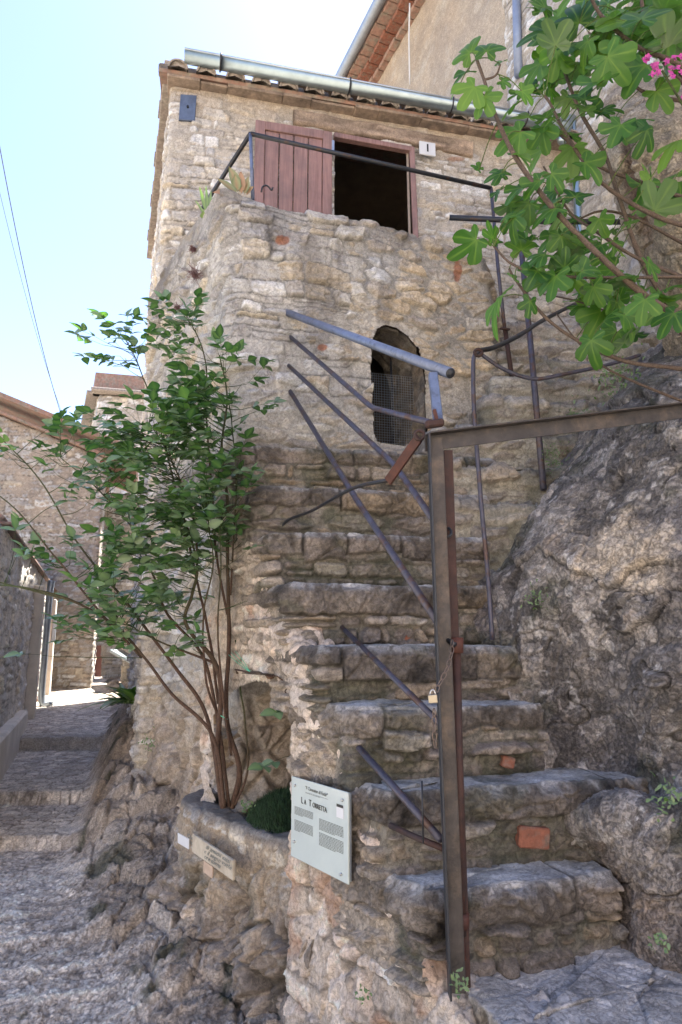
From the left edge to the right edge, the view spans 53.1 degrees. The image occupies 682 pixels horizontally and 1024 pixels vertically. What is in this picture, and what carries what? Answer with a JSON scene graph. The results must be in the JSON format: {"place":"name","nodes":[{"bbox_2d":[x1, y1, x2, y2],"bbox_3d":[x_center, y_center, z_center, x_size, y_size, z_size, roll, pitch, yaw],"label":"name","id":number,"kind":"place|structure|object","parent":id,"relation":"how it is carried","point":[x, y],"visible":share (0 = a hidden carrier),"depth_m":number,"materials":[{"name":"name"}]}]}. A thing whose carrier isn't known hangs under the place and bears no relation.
{"place":"outdoors","nodes":[
{"label":"outdoors","id":0,"kind":"place"},
{"bbox_2d":[0,149,59,410],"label":"overhead cable","id":1,"kind":"object","parent":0,"point":[25,275],"visible":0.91,"depth_m":14.59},
{"bbox_2d":[0,195,60,408],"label":"overhead cable","id":2,"kind":"object","parent":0,"point":[24,290],"visible":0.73,"depth_m":15.29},
{"bbox_2d":[0,677,281,1023],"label":"alley path","id":3,"kind":"structure","parent":0,"point":[91,932],"depth_m":3.91,"materials":[{"name":"grey stone"}]},
{"bbox_2d":[0,514,56,781],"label":"alley house","id":4,"kind":"structure","parent":3,"relation":"on","point":[27,629],"depth_m":7.46,"materials":[{"name":"stone"}]},
{"bbox_2d":[0,392,137,688],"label":"gabled house","id":5,"kind":"structure","parent":3,"relation":"on","point":[24,493],"depth_m":13.41,"materials":[{"name":"stone"}]},
{"bbox_2d":[78,683,135,710],"bbox_3d":[-1.756,1.551,5.747,0.912,0.251,1.032,0,-11,0],"label":"aspidistra","id":6,"kind":"object","parent":3,"relation":"on","point":[126,696],"visible":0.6,"depth_m":5.67,"materials":[{"name":"green plant"}]},
{"bbox_2d":[94,476,137,678],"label":"alley end house","id":7,"kind":"structure","parent":3,"relation":"on","point":[105,668],"depth_m":16.26,"materials":[{"name":"stone"}]},
{"bbox_2d":[94,645,101,676],"bbox_3d":[-5.905,3.753,16.338,0.366,1.500,0.058,3,-11,-16],"label":"door","id":8,"kind":"structure","parent":7,"relation":"in","point":[98,654],"depth_m":16.36,"materials":[{"name":"brown wood"}]},
{"bbox_2d":[109,610,131,684],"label":"passage wall","id":9,"kind":"structure","parent":3,"relation":"on","point":[125,666],"depth_m":13.77,"materials":[{"name":"stone"}]},
{"bbox_2d":[138,727,154,750],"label":"foot weed","id":10,"kind":"object","parent":3,"relation":"on","point":[150,743],"visible":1,"depth_m":4.40,"materials":[{"name":"green plant"}]},
{"bbox_2d":[146,788,310,1023],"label":"stone planter","id":11,"kind":"object","parent":3,"relation":"on","point":[242,920],"visible":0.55,"depth_m":3.11,"materials":[{"name":"stone"}]},
{"bbox_2d":[0,287,288,808],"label":"tree","id":12,"kind":"object","parent":11,"relation":"in","point":[183,410],"visible":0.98,"depth_m":3.43,"materials":[{"name":"green plant"}]},
{"bbox_2d":[178,833,188,848],"bbox_3d":[-0.778,1.625,3.372,0.006,0.049,0.128,8,-13,-37],"label":"blank plate","id":13,"kind":"object","parent":11,"relation":"attached to","point":[183,840],"visible":1,"depth_m":3.37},
{"bbox_2d":[203,861,213,877],"bbox_3d":[-0.621,1.674,3.199,0.008,0.059,0.094,8,-13,-37],"label":"plaque","id":14,"kind":"object","parent":11,"relation":"attached to","point":[208,869],"visible":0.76,"depth_m":3.19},
{"bbox_2d":[187,833,234,880],"bbox_3d":[-0.613,1.593,3.181,0.030,0.110,0.505,8,-13,-35],"label":"lettered plaque","id":15,"kind":"object","parent":11,"relation":"attached to","point":[214,857],"visible":0.99,"depth_m":3.13,"materials":[{"name":"beige paint"}]},
{"bbox_2d":[240,800,255,812],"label":"planter weed","id":16,"kind":"object","parent":11,"relation":"on","point":[244,805],"visible":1,"depth_m":3.25,"materials":[{"name":"green plant"}]},
{"bbox_2d":[244,786,291,832],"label":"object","id":17,"kind":"object","parent":11,"relation":"on","point":[271,811],"visible":0.56,"depth_m":3.21,"materials":[{"name":"green plant"}]},
{"bbox_2d":[126,47,588,777],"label":"stone house","id":18,"kind":"structure","parent":3,"relation":"on","point":[208,117],"depth_m":6.29,"materials":[{"name":"stone"}]},
{"bbox_2d":[419,141,435,156],"bbox_3d":[0.819,-3.444,6.476,0.160,0.140,0.022,2,-11,-12],"label":"house number plate","id":19,"kind":"object","parent":18,"relation":"attached to","point":[427,149],"visible":1,"depth_m":6.46,"materials":[{"name":"white ceramic"}]},
{"bbox_2d":[355,984,372,1004],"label":"flank weed","id":20,"kind":"object","parent":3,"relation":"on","point":[362,998],"visible":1,"depth_m":2.06,"materials":[{"name":"green plant"}]},
{"bbox_2d":[199,444,648,1023],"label":"stone staircase","id":21,"kind":"structure","parent":3,"relation":"on","point":[543,894],"depth_m":2.63,"materials":[{"name":"stone"}]},
{"bbox_2d":[220,651,249,717],"bbox_3d":[-0.484,0.857,3.360,0.050,0.340,0.301,10,-15,-44],"label":"string tie","id":22,"kind":"object","parent":21,"relation":"attached to","point":[247,669],"visible":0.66,"depth_m":3.36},
{"bbox_2d":[234,669,286,692],"bbox_3d":[-0.356,0.814,3.183,0.036,0.145,0.563,8,-13,-35],"label":"twisted wire","id":23,"kind":"object","parent":21,"relation":"on","point":[248,671],"visible":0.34,"depth_m":3.35,"materials":[{"name":"metal"}]},
{"bbox_2d":[291,776,351,884],"bbox_3d":[-0.082,1.180,2.566,0.026,0.315,0.437,6,-12,-30],"label":"information sign","id":24,"kind":"object","parent":21,"relation":"attached to","point":[321,827],"visible":1,"depth_m":2.53,"materials":[{"name":"metal"}]},
{"bbox_2d":[356,745,441,842],"bbox_3d":[0.184,0.929,2.288,0.025,0.231,0.476,6,-12,-30],"label":"iron bar","id":25,"kind":"object","parent":21,"relation":"on","point":[416,812],"visible":0.83,"depth_m":2.25,"materials":[{"name":"grey metal"}]},
{"bbox_2d":[388,822,441,850],"bbox_3d":[0.237,1.035,2.176,0.024,0.031,0.264,7,-13,-33],"label":"iron bar","id":26,"kind":"object","parent":21,"relation":"on","point":[414,836],"visible":0.78,"depth_m":2.17,"materials":[{"name":"brown metal"}]},
{"bbox_2d":[421,402,681,1001],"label":"gate frame","id":27,"kind":"object","parent":21,"relation":"attached to","point":[444,578],"visible":0.92,"depth_m":2.17,"materials":[{"name":"metal"}]},
{"bbox_2d":[282,429,424,525],"bbox_3d":[0.005,-0.094,2.884,0.079,0.142,1.362,5,-12,-24],"label":"hook bar","id":28,"kind":"object","parent":27,"relation":"attached to","point":[415,442],"visible":1,"depth_m":2.44,"materials":[{"name":"metal"}]},
{"bbox_2d":[340,625,437,725],"bbox_3d":[0.158,0.589,2.591,0.021,0.334,0.948,4,-11,-19],"label":"iron bar","id":29,"kind":"object","parent":27,"relation":"attached to","point":[413,697],"visible":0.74,"depth_m":2.48,"materials":[{"name":"grey metal"}]},
{"bbox_2d":[431,639,453,748],"bbox_3d":[0.314,0.547,2.068,0.101,0.320,0.028,8,-13,-37],"label":"chain","id":30,"kind":"object","parent":27,"relation":"hanging from","point":[438,685],"visible":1,"depth_m":2.06,"materials":[{"name":"metal"}]},
{"bbox_2d":[428,689,437,703],"bbox_3d":[0.273,0.549,2.034,0.029,0.041,0.012,0,-11,0],"label":"padlock","id":31,"kind":"object","parent":30,"relation":"hanging from","point":[432,698],"visible":1,"depth_m":2.03,"materials":[{"name":"gold metal"}]},
{"bbox_2d":[471,302,640,639],"bbox_3d":[1.289,-0.447,3.629,0.547,2.216,1.486,-9,-14,39],"label":"rock handrail","id":32,"kind":"object","parent":21,"relation":"on","point":[478,352],"visible":0.94,"depth_m":3.27,"materials":[{"name":"metal"}]},
{"bbox_2d":[335,0,662,333],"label":"tall house","id":33,"kind":"structure","parent":3,"relation":"on","point":[416,45],"depth_m":9.51,"materials":[{"name":"stone"}]},
{"bbox_2d":[0,0,372,422],"label":"sky","id":34,"kind":"structure","parent":0,"point":[80,89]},
{"bbox_2d":[201,131,513,376],"bbox_3d":[0.041,-1.656,4.836,2.288,1.696,0.823,0,-11,0],"label":"terrace rail","id":35,"kind":"object","parent":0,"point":[249,135],"visible":0.85,"depth_m":4.76,"materials":[{"name":"metal"}]},
{"bbox_2d":[261,185,273,192],"bbox_3d":[-0.489,-2.137,4.517,0.087,0.061,0.012,3,-11,-16],"label":"scroll hook","id":36,"kind":"object","parent":35,"relation":"attached to","point":[267,186],"visible":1,"depth_m":4.51,"materials":[{"name":"metal"}]},
{"bbox_2d":[465,945,681,1023],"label":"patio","id":37,"kind":"structure","parent":0,"point":[616,984],"depth_m":1.96,"materials":[{"name":"stone"}]},
{"bbox_2d":[450,967,469,998],"bbox_3d":[0.335,1.329,1.931,0.056,0.063,0.077,-2,-11,11],"label":"weed","id":38,"kind":"object","parent":37,"relation":"on","point":[457,976],"visible":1,"depth_m":1.92,"materials":[{"name":"green plant"}]},
{"bbox_2d":[647,930,670,953],"bbox_3d":[0.867,1.181,1.863,0.054,0.061,0.083,-3,-11,14],"label":"corner weed","id":39,"kind":"object","parent":37,"relation":"on","point":[663,936],"visible":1,"depth_m":1.87,"materials":[{"name":"green plant"}]},
{"bbox_2d":[473,342,681,973],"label":"rock face","id":40,"kind":"object","parent":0,"point":[596,549],"visible":0.73,"depth_m":2.74},
{"bbox_2d":[520,579,547,609],"bbox_3d":[0.838,0.356,2.916,0.153,0.140,0.148,0,-11,0],"label":"rock weed","id":41,"kind":"object","parent":40,"relation":"on","point":[533,593],"visible":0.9,"depth_m":2.91,"materials":[{"name":"green plant"}]},
{"bbox_2d":[414,321,661,570],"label":"stone wall","id":42,"kind":"structure","parent":40,"relation":"on","point":[513,492],"depth_m":4.17,"materials":[{"name":"stone"}]},
{"bbox_2d":[449,215,620,490],"bbox_3d":[1.406,-1.094,4.265,1.304,2.102,0.657,0,-11,0],"label":"pipe rail","id":43,"kind":"object","parent":42,"relation":"on","point":[539,441],"visible":0.62,"depth_m":4.18,"materials":[{"name":"metal"}]},
{"bbox_2d":[542,441,570,472],"bbox_3d":[1.210,-0.294,3.827,0.183,0.223,0.208,0,-11,0],"label":"mossy weed","id":44,"kind":"object","parent":40,"relation":"on","point":[554,460],"visible":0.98,"depth_m":3.84,"materials":[{"name":"green plant"}]},
{"bbox_2d":[446,0,681,401],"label":"fig tree","id":45,"kind":"object","parent":40,"relation":"on","point":[653,28],"visible":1,"depth_m":2.72,"materials":[{"name":"green plant"}]},
{"bbox_2d":[558,395,590,415],"bbox_3d":[1.394,-0.588,4.070,0.170,0.218,0.188,7,-13,-32],"label":"ledge weed","id":46,"kind":"object","parent":40,"relation":"on","point":[575,409],"visible":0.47,"depth_m":4.07,"materials":[{"name":"green plant"}]},
{"bbox_2d":[582,343,644,405],"bbox_3d":[1.518,-0.729,3.766,0.350,0.339,0.342,-2,-11,12],"label":"wall weed","id":47,"kind":"object","parent":40,"relation":"on","point":[614,377],"depth_m":3.75,"materials":[{"name":"green plant"}]},
{"bbox_2d":[594,61,681,356],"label":"pale boulder","id":48,"kind":"object","parent":40,"relation":"on","point":[658,248],"visible":0.43,"depth_m":3.62,"materials":[{"name":"grey stone"}]},
{"bbox_2d":[641,53,681,105],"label":"pink flower plant","id":49,"kind":"object","parent":40,"relation":"on","point":[655,66],"visible":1,"depth_m":2.46,"materials":[{"name":"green plant"}]},
{"bbox_2d":[646,771,681,821],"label":"bank weed","id":50,"kind":"object","parent":40,"relation":"on","point":[676,794],"visible":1,"depth_m":2.12,"materials":[{"name":"green plant"}]},
{"label":"ground","id":51,"kind":"structure","parent":0,"visible":0},
{"bbox_2d":[81,372,144,493],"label":"square house","id":52,"kind":"structure","parent":51,"relation":"on","point":[106,388],"depth_m":21.18,"materials":[{"name":"stone"}]},
{"bbox_2d":[142,188,504,816],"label":"stone tower","id":53,"kind":"structure","parent":51,"relation":"on","point":[262,267],"depth_m":4.43,"materials":[{"name":"stone"}]},
{"bbox_2d":[172,301,182,312],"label":"dry weed","id":54,"kind":"object","parent":53,"relation":"on","point":[178,307],"visible":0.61,"depth_m":4.76,"materials":[{"name":"brown plant"}]},
{"bbox_2d":[181,261,202,284],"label":"dry weed","id":55,"kind":"object","parent":53,"relation":"on","point":[195,274],"visible":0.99,"depth_m":4.50,"materials":[{"name":"brown plant"}]},
{"bbox_2d":[188,245,196,253],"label":"dry weed","id":56,"kind":"object","parent":53,"relation":"on","point":[192,249],"visible":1,"depth_m":4.62,"materials":[{"name":"brown plant"}]},
{"bbox_2d":[195,187,212,217],"bbox_3d":[-0.928,-2.107,4.642,0.119,0.238,0.049,0,-11,0],"label":"strap leaf plant","id":57,"kind":"object","parent":53,"relation":"on","point":[206,200],"visible":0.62,"depth_m":4.64,"materials":[{"name":"green plant"}]},
{"bbox_2d":[212,167,253,194],"bbox_3d":[-0.698,-2.117,4.410,0.265,0.217,0.054,3,-11,-17],"label":"aloe plant","id":58,"kind":"object","parent":53,"relation":"on","point":[240,183],"visible":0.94,"depth_m":4.42,"materials":[{"name":"green plant"}]},
{"bbox_2d":[285,309,454,622],"bbox_3d":[0.053,-0.458,3.309,0.207,2.048,1.975,4,-11,-20],"label":"tower handrail","id":59,"kind":"object","parent":53,"relation":"attached to","point":[435,369],"visible":0.81,"depth_m":2.93,"materials":[{"name":"metal"}]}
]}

